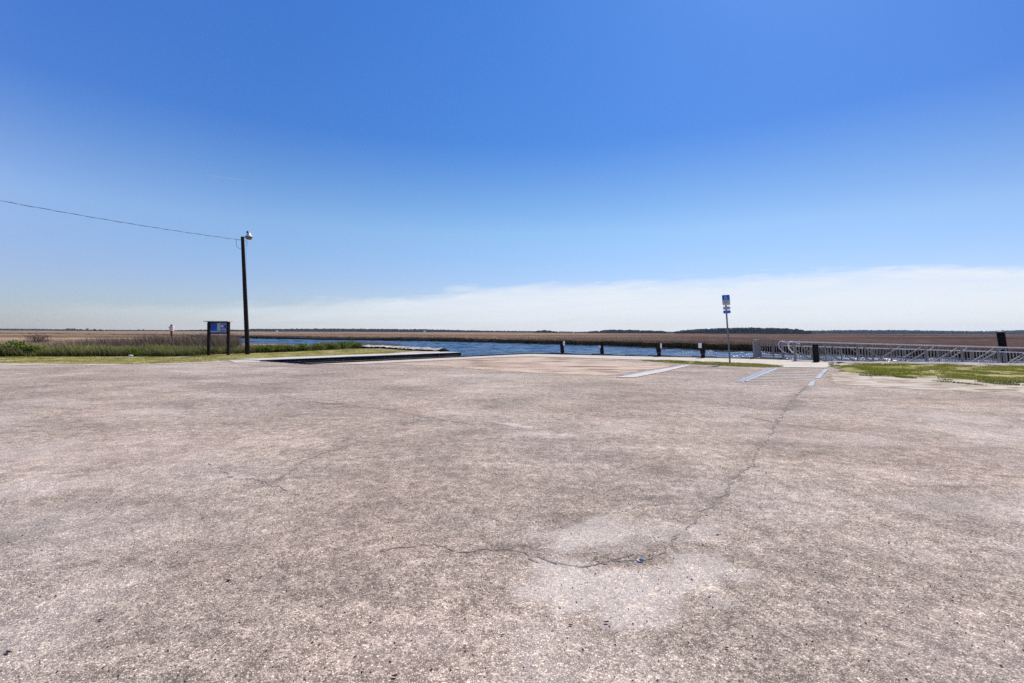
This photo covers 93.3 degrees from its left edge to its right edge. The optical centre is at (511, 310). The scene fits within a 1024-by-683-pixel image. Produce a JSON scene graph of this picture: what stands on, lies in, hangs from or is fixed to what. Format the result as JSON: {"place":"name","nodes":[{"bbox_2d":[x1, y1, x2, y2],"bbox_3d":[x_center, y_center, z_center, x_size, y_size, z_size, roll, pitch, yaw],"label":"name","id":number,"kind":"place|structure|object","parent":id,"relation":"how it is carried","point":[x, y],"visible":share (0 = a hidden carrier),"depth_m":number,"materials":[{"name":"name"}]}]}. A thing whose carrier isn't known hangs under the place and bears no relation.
{"place":"outdoors","nodes":[
{"label":"outdoors","id":0,"kind":"place"},
{"bbox_2d":[169,324,174,336],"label":"sign","id":1,"kind":"object","parent":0,"point":[171,328],"visible":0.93,"depth_m":61.73,"materials":[{"name":"white metal"}]},
{"bbox_2d":[0,348,415,363],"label":"lawn","id":2,"kind":"structure","parent":0,"point":[242,356],"depth_m":26.54,"materials":[{"name":"green plant"}]},
{"bbox_2d":[388,351,438,353],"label":"sand","id":3,"kind":"structure","parent":2,"relation":"on","point":[417,351],"depth_m":36.15,"materials":[{"name":"beige sand"}]},
{"bbox_2d":[228,360,260,362],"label":"walkway","id":4,"kind":"structure","parent":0,"point":[244,361],"depth_m":23.57,"materials":[{"name":"concrete"}]},
{"bbox_2d":[234,352,444,359],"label":"walkway","id":5,"kind":"structure","parent":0,"point":[334,356],"depth_m":28.07,"materials":[{"name":"concrete"}]},
{"bbox_2d":[250,348,459,363],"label":"ground","id":6,"kind":"structure","parent":0,"point":[326,360],"depth_m":29.14,"materials":[{"name":"grey concrete"}]},
{"bbox_2d":[0,339,33,353],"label":"bush","id":7,"kind":"object","parent":6,"relation":"on","point":[18,344],"visible":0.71,"depth_m":27.63,"materials":[{"name":"green plant"}]},
{"bbox_2d":[21,345,45,353],"bbox_3d":[-27.573,2.372,27.858,1.015,0.787,0.879,0,-3,0],"label":"bush","id":8,"kind":"object","parent":6,"relation":"on","point":[35,348],"visible":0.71,"depth_m":27.74,"materials":[{"name":"green plant"}]},
{"bbox_2d":[0,341,338,356],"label":"tall grass","id":9,"kind":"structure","parent":6,"relation":"on","point":[109,351],"depth_m":28.53,"materials":[{"name":"green plant"}]},
{"bbox_2d":[203,321,232,354],"bbox_3d":[-18.043,1.819,29.643,1.500,2.316,0.550,0,-3,0],"label":"information board","id":10,"kind":"object","parent":6,"relation":"on","point":[218,327],"visible":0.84,"depth_m":29.65,"materials":[{"name":"wood"}]},
{"bbox_2d":[236,231,252,353],"bbox_3d":[-17.165,-0.880,30.897,1.310,8.439,0.518,0,-3,0],"label":"lamp pole","id":11,"kind":"object","parent":6,"relation":"on","point":[248,236],"visible":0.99,"depth_m":30.93,"materials":[{"name":"wood"}]},
{"bbox_2d":[4,201,230,238],"bbox_3d":[-21.330,-4.809,24.461,0.027,0.232,15.184,-1,-3,28],"label":"overhead wire","id":12,"kind":"object","parent":11,"relation":"attached to","point":[106,219],"visible":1,"depth_m":24.92,"materials":[{"name":"black metal"}]},
{"bbox_2d":[257,345,274,351],"bbox_3d":[-17.118,2.749,33.501,1.273,0.729,1.167,0,-3,0],"label":"bush","id":13,"kind":"object","parent":6,"relation":"on","point":[268,347],"visible":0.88,"depth_m":33.43,"materials":[{"name":"green plant"}]},
{"bbox_2d":[281,345,298,350],"bbox_3d":[-16.307,2.862,35.453,1.242,0.684,1.179,0,-3,0],"label":"bush","id":14,"kind":"object","parent":6,"relation":"on","point":[293,347],"visible":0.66,"depth_m":35.35,"materials":[{"name":"green plant"}]},
{"bbox_2d":[296,342,311,350],"bbox_3d":[-15.869,2.842,36.436,1.401,0.823,1.257,-1,-3,29],"label":"bush","id":15,"kind":"object","parent":6,"relation":"on","point":[306,347],"visible":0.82,"depth_m":36.32,"materials":[{"name":"green plant"}]},
{"bbox_2d":[311,342,325,349],"bbox_3d":[-15.325,2.912,38.035,1.247,0.830,1.198,0,-3,0],"label":"bush","id":16,"kind":"object","parent":6,"relation":"on","point":[318,347],"visible":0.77,"depth_m":37.88,"materials":[{"name":"green plant"}]},
{"bbox_2d":[321,343,339,349],"bbox_3d":[-14.786,3.006,39.521,1.675,0.784,1.153,0,-3,0],"label":"bush","id":17,"kind":"object","parent":6,"relation":"on","point":[332,346],"visible":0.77,"depth_m":39.40,"materials":[{"name":"green plant"}]},
{"bbox_2d":[333,340,351,348],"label":"bush","id":18,"kind":"object","parent":6,"relation":"on","point":[344,344],"visible":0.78,"depth_m":41.24,"materials":[{"name":"green plant"}]},
{"bbox_2d":[346,340,363,348],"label":"bush","id":19,"kind":"object","parent":6,"relation":"on","point":[356,344],"visible":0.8,"depth_m":42.83,"materials":[{"name":"green plant"}]},
{"bbox_2d":[257,352,461,362],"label":"ramp wall","id":20,"kind":"structure","parent":6,"relation":"on","point":[342,358],"depth_m":28.42,"materials":[{"name":"concrete"}]},
{"bbox_2d":[304,353,824,363],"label":"river wall","id":21,"kind":"structure","parent":6,"relation":"on","point":[528,353],"depth_m":28.50,"materials":[{"name":"grey concrete"}]},
{"bbox_2d":[560,341,564,352],"bbox_3d":[3.469,2.740,33.536,0.348,1.196,0.297,-1,-3,20],"label":"mooring post","id":22,"kind":"object","parent":21,"relation":"attached to","point":[562,344],"visible":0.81,"depth_m":33.45,"materials":[{"name":"wood"}]},
{"bbox_2d":[598,342,603,353],"bbox_3d":[5.991,2.701,32.430,0.359,1.193,0.295,1,-3,-20],"label":"mooring post","id":23,"kind":"object","parent":21,"relation":"attached to","point":[600,346],"visible":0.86,"depth_m":32.33,"materials":[{"name":"wood"}]},
{"bbox_2d":[656,343,661,356],"bbox_3d":[9.128,2.613,30.047,0.381,1.177,0.311,0,-3,0],"label":"mooring post","id":24,"kind":"object","parent":21,"relation":"attached to","point":[658,348],"visible":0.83,"depth_m":29.94,"materials":[{"name":"wood"}]},
{"bbox_2d":[722,295,730,363],"bbox_3d":[10.483,1.029,23.624,0.418,3.572,0.096,0,-3,0],"label":"parking sign","id":25,"kind":"object","parent":6,"relation":"on","point":[726,301],"visible":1,"depth_m":23.65,"materials":[{"name":"metal"}]},
{"bbox_2d":[834,361,1023,365],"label":"earth bank","id":26,"kind":"structure","parent":6,"relation":"on","point":[932,363],"depth_m":23.35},
{"bbox_2d":[0,357,1023,682],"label":"asphalt pavement","id":27,"kind":"structure","parent":0,"point":[406,465],"depth_m":3.75,"materials":[{"name":"grey asphalt"}]},
{"bbox_2d":[0,360,225,365],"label":"sand","id":28,"kind":"structure","parent":27,"relation":"on","point":[14,364],"depth_m":21.81,"materials":[{"name":"beige sand"}]},
{"bbox_2d":[0,400,1023,682],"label":"loose grit","id":29,"kind":"object","parent":27,"relation":"on","point":[558,552],"visible":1,"depth_m":2.83,"materials":[{"name":"gravel"}]},
{"bbox_2d":[386,357,673,375],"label":"sand","id":30,"kind":"structure","parent":27,"relation":"on","point":[568,366],"depth_m":21.80,"materials":[{"name":"beige sand"}]},
{"bbox_2d":[624,365,682,374],"bbox_3d":[5.912,2.405,19.637,0.150,0.001,6.928,-2,-3,37],"label":"painted line","id":31,"kind":"object","parent":27,"relation":"on","point":[650,370],"visible":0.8,"depth_m":18.81,"materials":[{"name":"white paint"}]},
{"bbox_2d":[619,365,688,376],"bbox_3d":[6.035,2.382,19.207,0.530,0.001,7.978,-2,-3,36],"label":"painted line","id":32,"kind":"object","parent":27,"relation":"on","point":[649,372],"visible":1,"depth_m":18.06,"materials":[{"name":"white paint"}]},
{"bbox_2d":[638,359,782,366],"bbox_3d":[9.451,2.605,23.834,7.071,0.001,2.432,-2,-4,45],"label":"lawn","id":33,"kind":"structure","parent":27,"relation":"on","point":[689,362],"depth_m":23.56,"materials":[{"name":"green plant"}]},
{"bbox_2d":[737,368,772,381],"bbox_3d":[9.146,2.348,17.978,0.193,0.001,7.480,-2,-3,35],"label":"painted line","id":34,"kind":"object","parent":27,"relation":"on","point":[752,375],"visible":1,"depth_m":17.47,"materials":[{"name":"blue paint"}]},
{"bbox_2d":[741,368,777,381],"bbox_3d":[9.214,2.339,17.779,0.146,0.001,7.434,-2,-3,36],"label":"painted line","id":35,"kind":"object","parent":27,"relation":"on","point":[759,375],"visible":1,"depth_m":17.07,"materials":[{"name":"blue paint"}]},
{"bbox_2d":[768,372,810,372],"bbox_3d":[10.721,2.376,18.453,2.256,0.001,0.212,1,-3,-9],"label":"painted line","id":36,"kind":"object","parent":27,"relation":"on","point":[789,372],"visible":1,"depth_m":18.42,"materials":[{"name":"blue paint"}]},
{"bbox_2d":[827,371,1023,392],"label":"sand","id":37,"kind":"structure","parent":27,"relation":"on","point":[856,379],"depth_m":14.52,"materials":[{"name":"beige sand"}]},
{"bbox_2d":[830,363,1023,381],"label":"lawn","id":38,"kind":"structure","parent":37,"relation":"on","point":[849,369],"depth_m":19.04,"materials":[{"name":"green plant"}]},
{"bbox_2d":[858,372,1023,385],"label":"lawn grass","id":39,"kind":"structure","parent":38,"relation":"on","point":[1010,382],"depth_m":15.01,"materials":[{"name":"green plant"}]},
{"bbox_2d":[0,333,1023,360],"bbox_3d":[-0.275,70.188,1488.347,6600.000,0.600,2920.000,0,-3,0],"label":"marsh ground","id":40,"kind":"structure","parent":0,"point":[693,349],"depth_m":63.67,"materials":[{"name":"plant"}]},
{"bbox_2d":[0,328,480,331],"bbox_3d":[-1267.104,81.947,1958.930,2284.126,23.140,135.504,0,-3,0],"label":"wood","id":41,"kind":"object","parent":40,"relation":"on","point":[342,330],"visible":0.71,"depth_m":1903.72,"materials":[{"name":"plant"}]},
{"bbox_2d":[0,331,1023,350],"bbox_3d":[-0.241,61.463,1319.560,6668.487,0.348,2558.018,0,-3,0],"label":"marsh canopy","id":42,"kind":"object","parent":40,"relation":"on","point":[971,339],"visible":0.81,"depth_m":216.64,"materials":[{"name":"brown plant"}]},
{"bbox_2d":[533,330,558,332],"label":"wooded island","id":43,"kind":"structure","parent":40,"relation":"on","point":[543,331],"depth_m":1304.11,"materials":[{"name":"green plant"}]},
{"bbox_2d":[591,331,655,332],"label":"pine island","id":44,"kind":"object","parent":40,"relation":"on","point":[617,332],"visible":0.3,"depth_m":1311.28,"materials":[{"name":"green plant"}]},
{"bbox_2d":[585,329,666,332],"bbox_3d":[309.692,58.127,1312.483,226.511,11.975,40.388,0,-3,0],"label":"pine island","id":45,"kind":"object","parent":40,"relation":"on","point":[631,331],"visible":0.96,"depth_m":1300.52,"materials":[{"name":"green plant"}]},
{"bbox_2d":[673,327,811,333],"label":"wood","id":46,"kind":"object","parent":40,"relation":"on","point":[750,330],"visible":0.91,"depth_m":1050.09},
{"bbox_2d":[481,330,1023,334],"bbox_3d":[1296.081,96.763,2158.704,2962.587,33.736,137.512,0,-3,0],"label":"trees","id":47,"kind":"object","parent":40,"relation":"on","point":[1018,332],"visible":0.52,"depth_m":2103.10,"materials":[{"name":"plant"}]},
{"bbox_2d":[0,0,1023,331],"label":"sky","id":48,"kind":"structure","parent":0,"point":[482,165],"materials":[{"name":"blue"}]},
{"bbox_2d":[308,354,831,367],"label":"walkway","id":49,"kind":"structure","parent":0,"point":[799,364],"depth_m":26.23,"materials":[{"name":"concrete"}]},
{"bbox_2d":[698,343,704,357],"bbox_3d":[11.253,2.546,28.654,0.390,1.202,0.314,0,-3,0],"label":"mooring post","id":50,"kind":"object","parent":49,"relation":"on","point":[701,346],"visible":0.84,"depth_m":28.54,"materials":[{"name":"wood"}]},
{"bbox_2d":[752,339,786,358],"bbox_3d":[15.183,2.366,28.367,2.045,1.285,3.447,-1,-3,22],"label":"landing railing","id":51,"kind":"object","parent":49,"relation":"on","point":[757,352],"visible":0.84,"depth_m":29.68,"materials":[{"name":"metal"}]},
{"bbox_2d":[812,344,819,361],"bbox_3d":[15.785,2.383,25.089,0.351,1.255,0.307,0,-3,0],"label":"timber pile","id":52,"kind":"object","parent":49,"relation":"on","point":[815,348],"visible":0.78,"depth_m":24.98,"materials":[{"name":"brown wood"}]},
{"bbox_2d":[778,341,1023,363],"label":"gangway","id":53,"kind":"object","parent":49,"relation":"on","point":[849,359],"visible":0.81,"depth_m":25.73,"materials":[{"name":"metal"}]},
{"bbox_2d":[239,338,1022,362],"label":"river water","id":54,"kind":"structure","parent":0,"point":[470,348],"depth_m":66.80,"materials":[{"name":"blue liquid"}]},
{"bbox_2d":[320,341,401,348],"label":"dead stems","id":55,"kind":"object","parent":54,"relation":"on","point":[383,343],"visible":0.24,"depth_m":76.52,"materials":[{"name":"beige plant"}]},
{"bbox_2d":[996,331,1008,362],"bbox_3d":[28.736,2.826,28.206,0.717,3.178,0.370,0,-3,0],"label":"timber pile","id":56,"kind":"object","parent":54,"relation":"in","point":[1001,339],"visible":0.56,"depth_m":28.13,"materials":[{"name":"wood"}]},
{"bbox_3d":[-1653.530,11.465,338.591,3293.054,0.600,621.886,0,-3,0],"label":"marsh ground","id":57,"kind":"structure","parent":0,"visible":0},
{"bbox_2d":[20,332,53,343],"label":"dry scrub","id":58,"kind":"object","parent":57,"relation":"on","point":[38,339],"visible":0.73,"depth_m":51.77,"materials":[{"name":"brown plant"}]},
{"bbox_2d":[0,334,309,345],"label":"marsh canopy","id":59,"kind":"object","parent":57,"relation":"on","point":[10,337],"visible":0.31,"depth_m":120.66,"materials":[{"name":"plant"}]},
{"bbox_2d":[0,331,346,354],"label":"brown reeds","id":60,"kind":"object","parent":57,"relation":"on","point":[190,341],"visible":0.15,"depth_m":34.75,"materials":[{"name":"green plant"}]},
{"bbox_2d":[351,345,449,351],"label":"shell bank","id":61,"kind":"structure","parent":57,"relation":"on","point":[406,348],"depth_m":44.23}
]}

